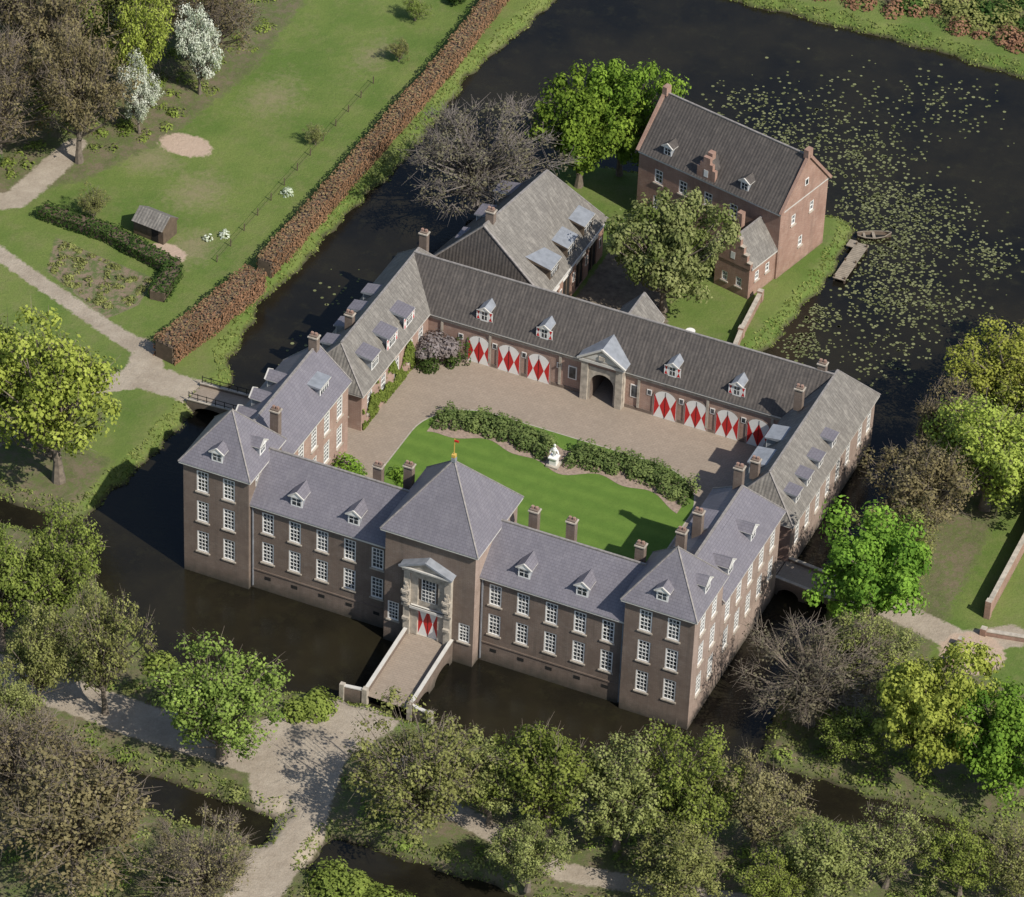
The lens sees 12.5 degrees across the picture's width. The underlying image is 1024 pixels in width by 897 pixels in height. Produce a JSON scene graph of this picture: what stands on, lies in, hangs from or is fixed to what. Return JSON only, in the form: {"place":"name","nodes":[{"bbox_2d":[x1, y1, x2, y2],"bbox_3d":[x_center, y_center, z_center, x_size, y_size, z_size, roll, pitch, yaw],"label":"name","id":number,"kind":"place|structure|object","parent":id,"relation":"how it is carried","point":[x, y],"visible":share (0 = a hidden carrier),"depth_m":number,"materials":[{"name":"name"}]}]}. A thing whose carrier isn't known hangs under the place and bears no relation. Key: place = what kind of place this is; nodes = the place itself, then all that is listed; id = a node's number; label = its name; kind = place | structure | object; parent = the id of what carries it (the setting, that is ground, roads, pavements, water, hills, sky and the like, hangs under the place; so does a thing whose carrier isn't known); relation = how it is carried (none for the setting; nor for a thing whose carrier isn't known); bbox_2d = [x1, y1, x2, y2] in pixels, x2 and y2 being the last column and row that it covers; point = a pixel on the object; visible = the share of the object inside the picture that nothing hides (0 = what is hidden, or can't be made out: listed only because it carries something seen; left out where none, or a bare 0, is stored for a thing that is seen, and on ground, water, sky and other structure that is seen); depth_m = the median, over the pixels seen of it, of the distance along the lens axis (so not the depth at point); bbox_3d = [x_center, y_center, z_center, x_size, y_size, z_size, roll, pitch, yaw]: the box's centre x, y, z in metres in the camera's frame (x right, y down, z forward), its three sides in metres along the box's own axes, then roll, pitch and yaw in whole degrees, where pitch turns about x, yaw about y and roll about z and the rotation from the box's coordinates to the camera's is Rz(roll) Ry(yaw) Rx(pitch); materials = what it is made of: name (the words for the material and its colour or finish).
{"place":"outdoors","nodes":[
{"label":"outdoors","id":0,"kind":"place"},
{"bbox_2d":[0,0,1023,896],"bbox_3d":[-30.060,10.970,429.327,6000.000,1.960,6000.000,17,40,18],"label":"ground","id":1,"kind":"structure","parent":0,"point":[232,152],"depth_m":458.95,"materials":[{"name":"green plant"}]},
{"bbox_2d":[0,314,47,442],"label":"maple tree","id":2,"kind":"object","parent":1,"relation":"on","point":[4,405],"visible":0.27,"depth_m":434.60,"materials":[{"name":"green plant"}]},
{"bbox_2d":[0,521,53,651],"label":"ash tree","id":3,"kind":"object","parent":1,"relation":"on","point":[13,568],"visible":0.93,"depth_m":412.05,"materials":[{"name":"green plant"}]},
{"bbox_2d":[0,668,56,754],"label":"alder tree","id":4,"kind":"object","parent":1,"relation":"on","point":[23,698],"visible":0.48,"depth_m":402.69,"materials":[{"name":"green plant"}]},
{"bbox_2d":[0,19,65,156],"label":"beech tree","id":5,"kind":"object","parent":1,"relation":"on","point":[8,80],"visible":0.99,"depth_m":473.26,"materials":[{"name":"brown plant"}]},
{"bbox_2d":[0,597,77,712],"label":"alder tree","id":6,"kind":"object","parent":1,"relation":"on","point":[43,667],"visible":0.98,"depth_m":406.49,"materials":[{"name":"green plant"}]},
{"bbox_2d":[0,0,87,63],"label":"beech tree","id":7,"kind":"object","parent":1,"relation":"on","point":[5,4],"visible":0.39,"depth_m":485.63,"materials":[{"name":"brown plant"}]},
{"bbox_2d":[0,700,98,821],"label":"beech tree","id":8,"kind":"object","parent":1,"relation":"on","point":[10,742],"visible":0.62,"depth_m":395.84,"materials":[{"name":"brown plant"}]},
{"bbox_2d":[12,496,108,632],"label":"ash tree","id":9,"kind":"object","parent":1,"relation":"on","point":[56,567],"visible":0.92,"depth_m":413.74,"materials":[{"name":"green plant"}]},
{"bbox_2d":[0,305,121,484],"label":"maple tree","id":10,"kind":"object","parent":1,"relation":"on","point":[56,389],"visible":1,"depth_m":429.30,"materials":[{"name":"green plant"}]},
{"bbox_2d":[0,0,122,110],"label":"beech tree","id":11,"kind":"object","parent":1,"relation":"on","point":[63,14],"visible":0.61,"depth_m":479.00,"materials":[{"name":"brown plant"}]},
{"bbox_2d":[0,716,161,896],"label":"beech tree","id":12,"kind":"object","parent":1,"relation":"on","point":[88,817],"visible":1,"depth_m":388.26,"materials":[{"name":"brown plant"}]},
{"bbox_2d":[27,21,142,164],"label":"beech tree","id":13,"kind":"object","parent":1,"relation":"on","point":[80,93],"visible":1,"depth_m":471.79,"materials":[{"name":"brown plant"}]},
{"bbox_2d":[57,0,117,53],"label":"maple tree","id":14,"kind":"object","parent":1,"relation":"on","point":[104,16],"visible":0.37,"depth_m":486.96,"materials":[{"name":"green plant"}]},
{"bbox_2d":[77,181,113,218],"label":"young tree","id":15,"kind":"object","parent":1,"relation":"on","point":[93,205],"visible":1,"depth_m":469.18,"materials":[{"name":"green plant"}]},
{"bbox_2d":[48,241,152,308],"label":"garden bed plants","id":16,"kind":"object","parent":1,"relation":"on","point":[114,266],"visible":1,"depth_m":462.61,"materials":[{"name":"green plant"}]},
{"bbox_2d":[55,569,157,715],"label":"alder tree","id":17,"kind":"object","parent":1,"relation":"on","point":[103,646],"visible":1,"depth_m":405.46,"materials":[{"name":"green plant"}]},
{"bbox_2d":[36,200,184,301],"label":"yew hedge","id":18,"kind":"object","parent":1,"relation":"on","point":[168,277],"visible":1,"depth_m":466.30,"materials":[{"name":"plant"}]},
{"bbox_2d":[99,0,175,81],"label":"maple tree","id":19,"kind":"object","parent":1,"relation":"on","point":[135,34],"visible":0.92,"depth_m":481.30,"materials":[{"name":"green plant"}]},
{"bbox_2d":[0,0,276,179],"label":"forest undergrowth","id":20,"kind":"object","parent":1,"relation":"on","point":[8,159],"visible":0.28,"depth_m":485.39,"materials":[{"name":"green plant"}]},
{"bbox_2d":[116,48,163,133],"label":"cherry tree","id":21,"kind":"object","parent":1,"relation":"on","point":[139,109],"visible":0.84,"depth_m":479.45,"materials":[{"name":"white plant"}]},
{"bbox_2d":[93,0,195,40],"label":"beech tree","id":22,"kind":"object","parent":1,"relation":"on","point":[116,2],"visible":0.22,"depth_m":487.45,"materials":[{"name":"brown plant"}]},
{"bbox_2d":[131,205,178,244],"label":"garden shed","id":23,"kind":"structure","parent":1,"relation":"on","point":[155,225],"depth_m":467.67,"materials":[{"name":"wood"}]},
{"bbox_2d":[120,800,261,896],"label":"beech tree","id":24,"kind":"object","parent":1,"relation":"on","point":[209,878],"visible":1,"depth_m":389.19,"materials":[{"name":"brown plant"}]},
{"bbox_2d":[172,1,224,94],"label":"cherry tree","id":25,"kind":"object","parent":1,"relation":"on","point":[196,50],"visible":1,"depth_m":484.77,"materials":[{"name":"white plant"}]},
{"bbox_2d":[153,264,267,365],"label":"beech hedge","id":26,"kind":"object","parent":1,"relation":"on","point":[224,305],"visible":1,"depth_m":455.78,"materials":[{"name":"plant"}]},
{"bbox_2d":[165,0,266,62],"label":"beech tree","id":27,"kind":"object","parent":1,"relation":"on","point":[212,9],"visible":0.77,"depth_m":487.69,"materials":[{"name":"brown plant"}]},
{"bbox_2d":[186,381,249,413],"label":"stone bridge","id":28,"kind":"structure","parent":1,"relation":"on","point":[223,394],"depth_m":447.76,"materials":[{"name":"stone"}]},
{"bbox_2d":[188,376,250,409],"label":"bridge railing","id":29,"kind":"object","parent":28,"relation":"on","point":[211,379],"visible":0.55,"depth_m":447.17,"materials":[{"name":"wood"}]},
{"bbox_2d":[143,627,293,761],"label":"oak tree","id":30,"kind":"object","parent":1,"relation":"on","point":[220,713],"visible":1,"depth_m":402.35,"materials":[{"name":"green plant"}]},
{"bbox_2d":[140,650,402,896],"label":"waterside bush","id":31,"kind":"object","parent":1,"relation":"on","point":[305,707],"visible":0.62,"depth_m":395.62,"materials":[{"name":"green plant"}]},
{"bbox_2d":[217,76,373,261],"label":"wire fence","id":32,"kind":"object","parent":1,"relation":"on","point":[293,168],"visible":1,"depth_m":477.63,"materials":[{"name":"wood"}]},
{"bbox_2d":[301,122,330,144],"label":"young tree","id":33,"kind":"object","parent":1,"relation":"on","point":[316,135],"visible":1,"depth_m":481.50,"materials":[{"name":"green plant"}]},
{"bbox_2d":[256,0,508,278],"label":"beech hedge","id":34,"kind":"object","parent":1,"relation":"on","point":[310,217],"visible":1,"depth_m":480.91,"materials":[{"name":"plant"}]},
{"bbox_2d":[339,627,452,723],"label":"stone bridge","id":35,"kind":"structure","parent":1,"relation":"on","point":[409,662],"depth_m":416.57,"materials":[{"name":"stone"}]},
{"bbox_2d":[384,37,410,61],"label":"young tree","id":36,"kind":"object","parent":1,"relation":"on","point":[397,50],"visible":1,"depth_m":494.11,"materials":[{"name":"green plant"}]},
{"bbox_2d":[402,0,432,20],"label":"young tree","id":37,"kind":"object","parent":1,"relation":"on","point":[415,9],"visible":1,"depth_m":500.34,"materials":[{"name":"green plant"}]},
{"bbox_2d":[341,684,510,844],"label":"oak tree","id":38,"kind":"object","parent":1,"relation":"on","point":[421,790],"visible":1,"depth_m":395.67,"materials":[{"name":"green plant"}]},
{"bbox_2d":[448,0,465,4],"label":"garden shrub","id":39,"kind":"object","parent":1,"relation":"on","point":[455,2],"visible":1,"depth_m":503.68,"materials":[{"name":"green plant"}]},
{"bbox_2d":[444,731,526,826],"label":"oak tree","id":40,"kind":"object","parent":1,"relation":"on","point":[488,808],"visible":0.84,"depth_m":397.87,"materials":[{"name":"green plant"}]},
{"bbox_2d":[396,90,580,226],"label":"walnut tree","id":41,"kind":"object","parent":1,"relation":"on","point":[478,172],"visible":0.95,"depth_m":469.58,"materials":[{"name":"grey plant"}]},
{"bbox_2d":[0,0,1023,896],"bbox_3d":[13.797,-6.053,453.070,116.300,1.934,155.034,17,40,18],"label":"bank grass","id":42,"kind":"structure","parent":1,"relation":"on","point":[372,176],"depth_m":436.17,"materials":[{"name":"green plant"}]},
{"bbox_2d":[0,523,1023,896],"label":"undergrowth","id":43,"kind":"object","parent":1,"relation":"on","point":[616,855],"visible":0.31,"depth_m":402.31,"materials":[{"name":"green plant"}]},
{"bbox_2d":[433,169,607,295],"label":"coach house barn","id":44,"kind":"structure","parent":1,"relation":"on","point":[544,229],"depth_m":458.31,"materials":[{"name":"brick"}]},
{"bbox_2d":[484,814,577,892],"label":"alder tree","id":45,"kind":"object","parent":1,"relation":"on","point":[534,850],"visible":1,"depth_m":391.68,"materials":[{"name":"green plant"}]},
{"bbox_2d":[465,718,603,836],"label":"oak tree","id":46,"kind":"object","parent":1,"relation":"on","point":[543,781],"visible":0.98,"depth_m":395.89,"materials":[{"name":"green plant"}]},
{"bbox_2d":[524,59,649,188],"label":"horse chestnut tree","id":47,"kind":"object","parent":1,"relation":"on","point":[578,119],"visible":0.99,"depth_m":471.32,"materials":[{"name":"green plant"}]},
{"bbox_2d":[320,228,880,561],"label":"courtyard gate wing","id":48,"kind":"structure","parent":1,"relation":"on","point":[806,430],"depth_m":444.90,"materials":[{"name":"grey tile"}]},
{"bbox_2d":[362,340,416,429],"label":"ivy","id":49,"kind":"object","parent":48,"relation":"attached to","point":[385,394],"visible":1,"depth_m":447.39,"materials":[{"name":"green plant"}]},
{"bbox_2d":[466,334,770,446],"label":"doors and gate","id":50,"kind":"structure","parent":48,"relation":"in","point":[606,357],"depth_m":446.10,"materials":[{"name":"wood"}]},
{"bbox_2d":[564,728,673,851],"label":"oak tree","id":51,"kind":"object","parent":1,"relation":"on","point":[616,788],"visible":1,"depth_m":394.86,"materials":[{"name":"green plant"}]},
{"bbox_2d":[581,58,690,176],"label":"horse chestnut tree","id":52,"kind":"object","parent":1,"relation":"on","point":[613,76],"visible":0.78,"depth_m":472.12,"materials":[{"name":"green plant"}]},
{"bbox_2d":[600,186,740,313],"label":"flowering chestnut tree","id":53,"kind":"object","parent":1,"relation":"on","point":[661,252],"visible":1,"depth_m":455.17,"materials":[{"name":"green plant"}]},
{"bbox_2d":[627,204,714,275],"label":"chestnut understorey","id":54,"kind":"object","parent":1,"relation":"on","point":[712,272],"visible":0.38,"depth_m":467.33,"materials":[{"name":"green plant"}]},
{"bbox_2d":[624,818,732,896],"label":"alder tree","id":55,"kind":"object","parent":1,"relation":"on","point":[680,866],"visible":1,"depth_m":391.27,"materials":[{"name":"green plant"}]},
{"bbox_2d":[634,716,750,844],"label":"maple tree","id":56,"kind":"object","parent":1,"relation":"on","point":[684,798],"visible":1,"depth_m":395.08,"materials":[{"name":"green plant"}]},
{"bbox_2d":[636,83,831,298],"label":"farmhouse","id":57,"kind":"object","parent":1,"relation":"on","point":[773,191],"visible":0.77,"depth_m":465.10,"materials":[{"name":"brick"}]},
{"bbox_2d":[733,288,763,344],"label":"garden wall","id":58,"kind":"structure","parent":1,"relation":"on","point":[749,316],"depth_m":460.08,"materials":[{"name":"brick"}]},
{"bbox_2d":[708,735,817,855],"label":"alder tree","id":59,"kind":"object","parent":1,"relation":"on","point":[757,806],"visible":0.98,"depth_m":395.15,"materials":[{"name":"green plant"}]},
{"bbox_2d":[734,845,814,896],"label":"alder tree","id":60,"kind":"object","parent":1,"relation":"on","point":[774,879],"visible":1,"depth_m":390.84,"materials":[{"name":"green plant"}]},
{"bbox_2d":[774,556,835,604],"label":"stone bridge","id":61,"kind":"structure","parent":1,"relation":"on","point":[793,576],"depth_m":428.97,"materials":[{"name":"stone"}]},
{"bbox_2d":[727,608,909,729],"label":"willow tree","id":62,"kind":"object","parent":1,"relation":"on","point":[811,691],"visible":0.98,"depth_m":409.96,"materials":[{"name":"grey plant"}]},
{"bbox_2d":[761,811,875,896],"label":"alder tree","id":63,"kind":"object","parent":1,"relation":"on","point":[824,860],"visible":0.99,"depth_m":391.49,"materials":[{"name":"green plant"}]},
{"bbox_2d":[816,700,892,763],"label":"bush","id":64,"kind":"object","parent":1,"relation":"on","point":[851,732],"visible":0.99,"depth_m":407.26,"materials":[{"name":"green plant"}]},
{"bbox_2d":[802,495,933,627],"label":"horse chestnut tree","id":65,"kind":"object","parent":1,"relation":"on","point":[881,570],"visible":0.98,"depth_m":417.74,"materials":[{"name":"green plant"}]},
{"bbox_2d":[814,599,925,695],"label":"willow tree","id":66,"kind":"object","parent":1,"relation":"on","point":[851,636],"visible":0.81,"depth_m":413.36,"materials":[{"name":"green plant"}]},
{"bbox_2d":[838,792,940,894],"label":"alder tree","id":67,"kind":"object","parent":1,"relation":"on","point":[892,851],"visible":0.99,"depth_m":393.55,"materials":[{"name":"green plant"}]},
{"bbox_2d":[845,493,942,587],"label":"oak tree","id":68,"kind":"object","parent":1,"relation":"on","point":[927,537],"visible":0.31,"depth_m":427.04,"materials":[{"name":"green plant"}]},
{"bbox_2d":[814,0,1023,53],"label":"bank shrubs","id":69,"kind":"object","parent":1,"relation":"on","point":[1013,37],"visible":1,"depth_m":503.17,"materials":[{"name":"brown plant"}]},
{"bbox_2d":[855,432,987,532],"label":"oak tree","id":70,"kind":"object","parent":1,"relation":"on","point":[937,475],"visible":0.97,"depth_m":430.25,"materials":[{"name":"brown plant"}]},
{"bbox_2d":[871,637,1004,777],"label":"lime tree","id":71,"kind":"object","parent":1,"relation":"on","point":[918,717],"visible":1,"depth_m":401.90,"materials":[{"name":"green plant"}]},
{"bbox_2d":[913,372,986,466],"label":"oak tree","id":72,"kind":"object","parent":1,"relation":"on","point":[929,410],"visible":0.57,"depth_m":440.43,"materials":[{"name":"brown plant"}]},
{"bbox_2d":[945,635,964,666],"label":"brick garden wall","id":73,"kind":"structure","parent":1,"relation":"on","point":[960,638],"depth_m":422.17,"materials":[{"name":"stone"}]},
{"bbox_2d":[887,0,1023,34],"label":"bank shrubs","id":74,"kind":"object","parent":1,"relation":"on","point":[992,5],"visible":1,"depth_m":505.73,"materials":[{"name":"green plant"}]},
{"bbox_2d":[911,813,1000,896],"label":"alder tree","id":75,"kind":"object","parent":1,"relation":"on","point":[957,864],"visible":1,"depth_m":393.45,"materials":[{"name":"green plant"}]},
{"bbox_2d":[899,0,1023,47],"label":"bank shrubs","id":76,"kind":"object","parent":1,"relation":"on","point":[966,9],"visible":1,"depth_m":504.40,"materials":[{"name":"green plant"}]},
{"bbox_2d":[916,383,1023,517],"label":"maple tree","id":77,"kind":"object","parent":1,"relation":"on","point":[993,444],"visible":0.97,"depth_m":432.09,"materials":[{"name":"green plant"}]},
{"bbox_2d":[938,312,1023,417],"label":"maple tree","id":78,"kind":"object","parent":1,"relation":"on","point":[986,376],"visible":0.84,"depth_m":443.57,"materials":[{"name":"green plant"}]},
{"bbox_2d":[943,675,1023,808],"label":"horse chestnut tree","id":79,"kind":"object","parent":1,"relation":"on","point":[1002,747],"visible":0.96,"depth_m":401.84,"materials":[{"name":"green plant"}]},
{"bbox_2d":[965,812,1023,896],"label":"alder tree","id":80,"kind":"object","parent":1,"relation":"on","point":[1011,869],"visible":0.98,"depth_m":393.14,"materials":[{"name":"green plant"}]},
{"bbox_2d":[979,625,1023,641],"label":"brick garden wall","id":81,"kind":"structure","parent":1,"relation":"on","point":[985,631],"depth_m":423.73,"materials":[{"name":"brick"}]},
{"bbox_2d":[983,533,1023,619],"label":"brick garden wall","id":82,"kind":"structure","parent":1,"relation":"on","point":[1002,582],"depth_m":428.59,"materials":[{"name":"brick"}]},
{"bbox_2d":[987,373,1023,424],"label":"oak tree","id":83,"kind":"object","parent":1,"relation":"on","point":[1013,395],"visible":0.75,"depth_m":440.51,"materials":[{"name":"green plant"}]},
{"bbox_2d":[1006,434,1023,502],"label":"oak tree","id":84,"kind":"object","parent":1,"relation":"on","point":[1019,495],"visible":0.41,"depth_m":434.25,"materials":[{"name":"green plant"}]},
{"bbox_2d":[1011,319,1023,347],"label":"maple tree","id":85,"kind":"object","parent":1,"relation":"on","point":[1020,334],"visible":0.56,"depth_m":448.92,"materials":[{"name":"green plant"}]},
{"bbox_2d":[0,0,1023,896],"bbox_3d":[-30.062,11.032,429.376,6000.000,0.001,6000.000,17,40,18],"label":"water","id":86,"kind":"structure","parent":0,"point":[704,46],"depth_m":465.07,"materials":[{"name":"black liquid"}]},
{"bbox_2d":[178,331,786,729],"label":"moated castle","id":87,"kind":"structure","parent":86,"relation":"in","point":[278,503],"depth_m":417.66,"materials":[{"name":"brick"}]},
{"bbox_2d":[278,29,1023,393],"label":"water lilies","id":88,"kind":"object","parent":86,"relation":"on","point":[904,255],"visible":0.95,"depth_m":475.24,"materials":[{"name":"green plant"}]},
{"bbox_2d":[833,239,868,283],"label":"wooden jetty","id":89,"kind":"object","parent":86,"relation":"in","point":[850,261],"visible":1,"depth_m":470.52,"materials":[{"name":"wood"}]},
{"bbox_2d":[857,230,891,238],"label":"rowing boat","id":90,"kind":"object","parent":86,"relation":"on","point":[873,234],"visible":1,"depth_m":474.67,"materials":[{"name":"wood"}]},
{"bbox_2d":[384,409,695,560],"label":"courtyard lawn","id":91,"kind":"structure","parent":0,"point":[613,516],"depth_m":437.51,"materials":[{"name":"green plant"}]},
{"bbox_2d":[545,444,561,469],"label":"garden statue","id":92,"kind":"object","parent":91,"relation":"on","point":[554,462],"visible":1,"depth_m":440.06,"materials":[{"name":"stone"}]},
{"bbox_2d":[427,412,692,512],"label":"soil bed","id":93,"kind":"object","parent":91,"relation":"on","point":[619,478],"visible":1,"depth_m":440.81,"materials":[{"name":"brown soil"}]},
{"bbox_2d":[431,400,700,506],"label":"rhododendron shrubs","id":94,"kind":"object","parent":93,"relation":"on","point":[530,437],"visible":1,"depth_m":441.10,"materials":[{"name":"green plant"}]},
{"bbox_2d":[337,355,784,574],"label":"courtyard pavement","id":95,"kind":"structure","parent":0,"point":[416,398],"depth_m":446.19,"materials":[{"name":"gravel"}]},
{"bbox_2d":[414,328,462,359],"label":"wisteria shrub","id":96,"kind":"object","parent":95,"relation":"on","point":[440,348],"visible":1,"depth_m":450.75,"materials":[{"name":"plant"}]},
{"bbox_2d":[415,337,471,374],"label":"clipped yew","id":97,"kind":"object","parent":95,"relation":"on","point":[448,360],"visible":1,"depth_m":451.37,"materials":[{"name":"green plant"}]}
]}

